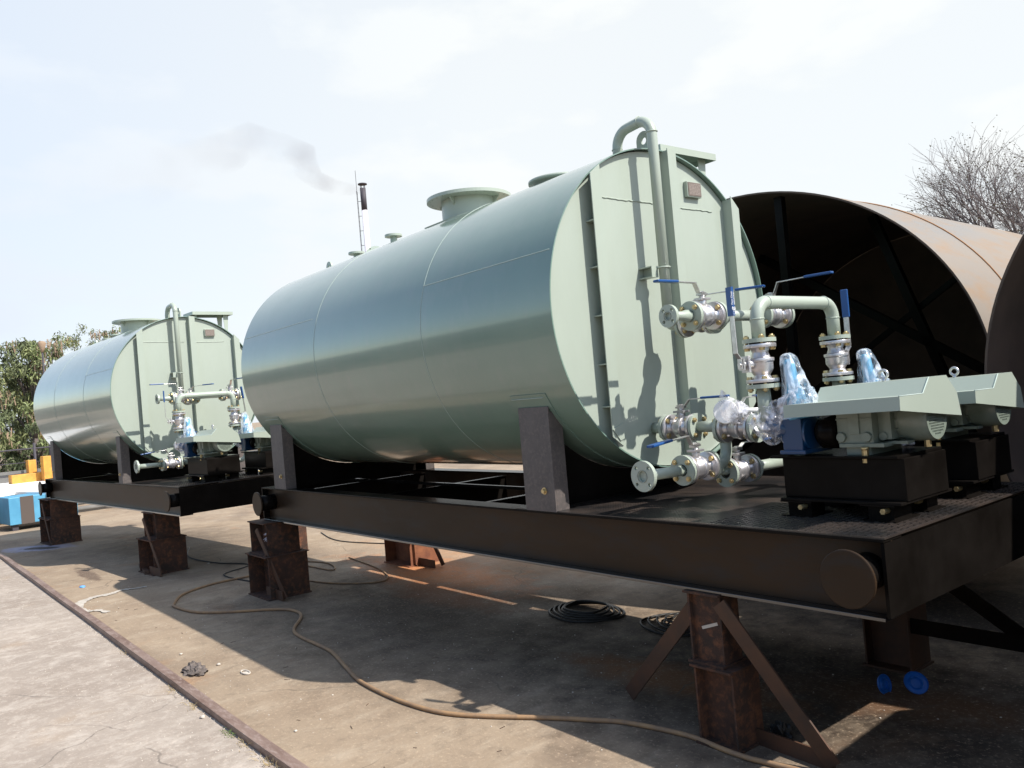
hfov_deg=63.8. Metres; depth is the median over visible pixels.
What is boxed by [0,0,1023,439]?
sky
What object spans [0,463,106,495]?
boundary wall
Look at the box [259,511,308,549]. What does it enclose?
support trestle
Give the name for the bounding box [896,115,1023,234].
bare tree
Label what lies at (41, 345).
street lamp
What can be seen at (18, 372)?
tree
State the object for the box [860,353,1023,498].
pump set
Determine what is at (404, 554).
support trestle
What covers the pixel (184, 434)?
plastic film
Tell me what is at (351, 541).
cable
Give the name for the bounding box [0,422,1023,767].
ground
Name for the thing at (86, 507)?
steel pipe
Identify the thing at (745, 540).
skid frame
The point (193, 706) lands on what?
dry grass
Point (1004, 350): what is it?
steel shell
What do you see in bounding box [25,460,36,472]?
steel upright
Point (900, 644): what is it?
support trestle
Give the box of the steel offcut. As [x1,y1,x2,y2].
[139,564,148,574]
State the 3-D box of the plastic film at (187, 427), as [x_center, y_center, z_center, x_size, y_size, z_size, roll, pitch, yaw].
[-3.675,0.527,9.367,0.176,0.308,0.191,-4,-1,-42]
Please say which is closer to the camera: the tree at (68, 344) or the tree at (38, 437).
the tree at (38, 437)
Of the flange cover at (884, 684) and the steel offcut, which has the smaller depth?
the flange cover at (884, 684)
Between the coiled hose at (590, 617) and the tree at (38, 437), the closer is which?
the coiled hose at (590, 617)
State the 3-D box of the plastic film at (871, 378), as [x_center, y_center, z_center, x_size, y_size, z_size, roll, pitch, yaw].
[1.810,-0.029,4.151,0.179,0.308,0.175,-5,-1,24]
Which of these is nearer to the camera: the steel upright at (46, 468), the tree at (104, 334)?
the steel upright at (46, 468)
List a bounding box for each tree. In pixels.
[0,337,66,471]
[0,377,16,470]
[0,387,48,472]
[23,434,48,455]
[48,331,81,350]
[75,322,120,345]
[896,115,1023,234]
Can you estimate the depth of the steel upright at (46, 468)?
19.43 m
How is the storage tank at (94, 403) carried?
on the skid frame at (179, 496)
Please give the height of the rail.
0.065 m
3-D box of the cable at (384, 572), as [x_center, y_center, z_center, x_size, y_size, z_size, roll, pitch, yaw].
[-2.005,1.971,8.754,0.979,0.015,2.311,-4,-1,-39]
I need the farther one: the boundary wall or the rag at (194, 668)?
the boundary wall
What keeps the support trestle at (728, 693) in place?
on the ground at (430, 652)
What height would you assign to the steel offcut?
0.040 m
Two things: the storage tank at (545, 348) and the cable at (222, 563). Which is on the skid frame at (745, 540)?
the storage tank at (545, 348)
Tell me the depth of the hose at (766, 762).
4.27 m
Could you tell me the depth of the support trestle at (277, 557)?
7.67 m
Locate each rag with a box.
[181,661,207,676]
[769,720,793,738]
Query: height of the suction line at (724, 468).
0.486 m
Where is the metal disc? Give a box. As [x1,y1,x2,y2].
[240,669,250,674]
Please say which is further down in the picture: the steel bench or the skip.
the skip
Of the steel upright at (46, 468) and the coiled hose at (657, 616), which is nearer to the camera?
the coiled hose at (657, 616)
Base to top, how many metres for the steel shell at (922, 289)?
3.043 m
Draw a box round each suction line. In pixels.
[134,431,244,472]
[631,394,782,491]
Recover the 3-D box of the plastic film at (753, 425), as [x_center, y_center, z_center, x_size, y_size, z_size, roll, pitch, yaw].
[1.212,0.156,3.761,0.181,0.253,0.274,-4,-1,-39]
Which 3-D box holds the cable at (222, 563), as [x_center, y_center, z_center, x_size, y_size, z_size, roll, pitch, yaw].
[-3.481,2.116,9.808,0.392,0.013,3.222,-4,-1,-33]
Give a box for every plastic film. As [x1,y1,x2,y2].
[174,433,189,453]
[183,417,194,436]
[240,412,253,432]
[719,390,755,424]
[749,392,802,445]
[780,353,816,419]
[856,348,889,382]
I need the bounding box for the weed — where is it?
[220,727,234,738]
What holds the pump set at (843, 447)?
on the skid frame at (745, 540)
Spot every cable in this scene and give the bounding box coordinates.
[187,547,248,581]
[308,557,387,583]
[321,532,383,543]
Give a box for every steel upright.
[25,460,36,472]
[40,456,51,480]
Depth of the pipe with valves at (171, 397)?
10.06 m
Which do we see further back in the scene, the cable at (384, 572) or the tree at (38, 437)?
the tree at (38, 437)
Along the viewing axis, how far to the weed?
4.39 m
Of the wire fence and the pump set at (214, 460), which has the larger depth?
the wire fence
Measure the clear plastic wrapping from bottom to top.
0.142 m
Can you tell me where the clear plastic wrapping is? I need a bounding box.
[713,400,757,423]
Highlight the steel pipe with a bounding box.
[78,505,104,510]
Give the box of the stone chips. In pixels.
[68,537,1022,765]
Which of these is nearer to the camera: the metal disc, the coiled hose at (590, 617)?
the metal disc
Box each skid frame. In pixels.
[38,468,274,516]
[252,468,1023,621]
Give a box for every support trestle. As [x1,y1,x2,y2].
[38,498,82,545]
[136,512,188,576]
[245,518,311,601]
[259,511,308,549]
[384,540,444,567]
[625,589,840,767]
[862,585,1023,673]
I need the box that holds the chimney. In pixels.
[355,173,369,252]
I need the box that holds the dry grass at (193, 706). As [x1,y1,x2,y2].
[120,650,284,767]
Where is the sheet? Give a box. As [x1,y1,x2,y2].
[0,481,45,496]
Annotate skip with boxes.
[0,494,77,530]
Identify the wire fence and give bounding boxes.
[0,443,49,477]
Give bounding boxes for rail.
[0,552,308,767]
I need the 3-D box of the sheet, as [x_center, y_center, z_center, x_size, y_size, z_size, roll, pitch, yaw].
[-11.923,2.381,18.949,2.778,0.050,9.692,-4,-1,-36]
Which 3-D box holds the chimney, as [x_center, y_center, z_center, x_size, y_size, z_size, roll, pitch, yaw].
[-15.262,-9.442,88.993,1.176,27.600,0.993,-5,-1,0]
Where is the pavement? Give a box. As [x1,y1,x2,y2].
[0,558,278,767]
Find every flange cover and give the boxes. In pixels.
[877,674,891,693]
[904,671,928,693]
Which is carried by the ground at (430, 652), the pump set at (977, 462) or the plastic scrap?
the plastic scrap
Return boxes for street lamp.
[37,341,51,464]
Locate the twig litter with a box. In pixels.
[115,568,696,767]
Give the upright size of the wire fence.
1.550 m
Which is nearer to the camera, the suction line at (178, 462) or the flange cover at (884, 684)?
the flange cover at (884, 684)
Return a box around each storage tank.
[33,303,254,483]
[241,116,762,511]
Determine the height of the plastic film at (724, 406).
0.199 m
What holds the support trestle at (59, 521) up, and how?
on the ground at (430, 652)
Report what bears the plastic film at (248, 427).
on the pump set at (257, 440)
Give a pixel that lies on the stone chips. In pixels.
(488, 650)
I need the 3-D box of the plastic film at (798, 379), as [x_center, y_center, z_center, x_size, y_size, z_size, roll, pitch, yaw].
[1.289,0.008,3.717,0.176,0.308,0.191,-4,-1,-39]
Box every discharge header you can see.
[163,386,245,444]
[725,287,853,423]
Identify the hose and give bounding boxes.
[172,575,798,767]
[548,600,625,622]
[639,612,689,636]
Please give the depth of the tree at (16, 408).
25.03 m
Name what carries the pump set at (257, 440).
on the skid frame at (179, 496)
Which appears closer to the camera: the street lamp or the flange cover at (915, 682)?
the flange cover at (915, 682)
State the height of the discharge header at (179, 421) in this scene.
0.634 m
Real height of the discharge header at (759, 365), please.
0.634 m
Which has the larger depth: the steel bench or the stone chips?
the steel bench
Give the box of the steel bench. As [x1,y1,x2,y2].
[8,472,52,483]
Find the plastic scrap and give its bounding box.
[75,586,146,612]
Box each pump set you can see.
[176,419,243,482]
[237,415,273,474]
[763,358,961,522]
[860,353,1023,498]
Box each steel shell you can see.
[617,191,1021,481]
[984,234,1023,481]
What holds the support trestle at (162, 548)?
on the ground at (430, 652)
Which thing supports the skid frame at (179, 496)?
on the support trestle at (162, 548)

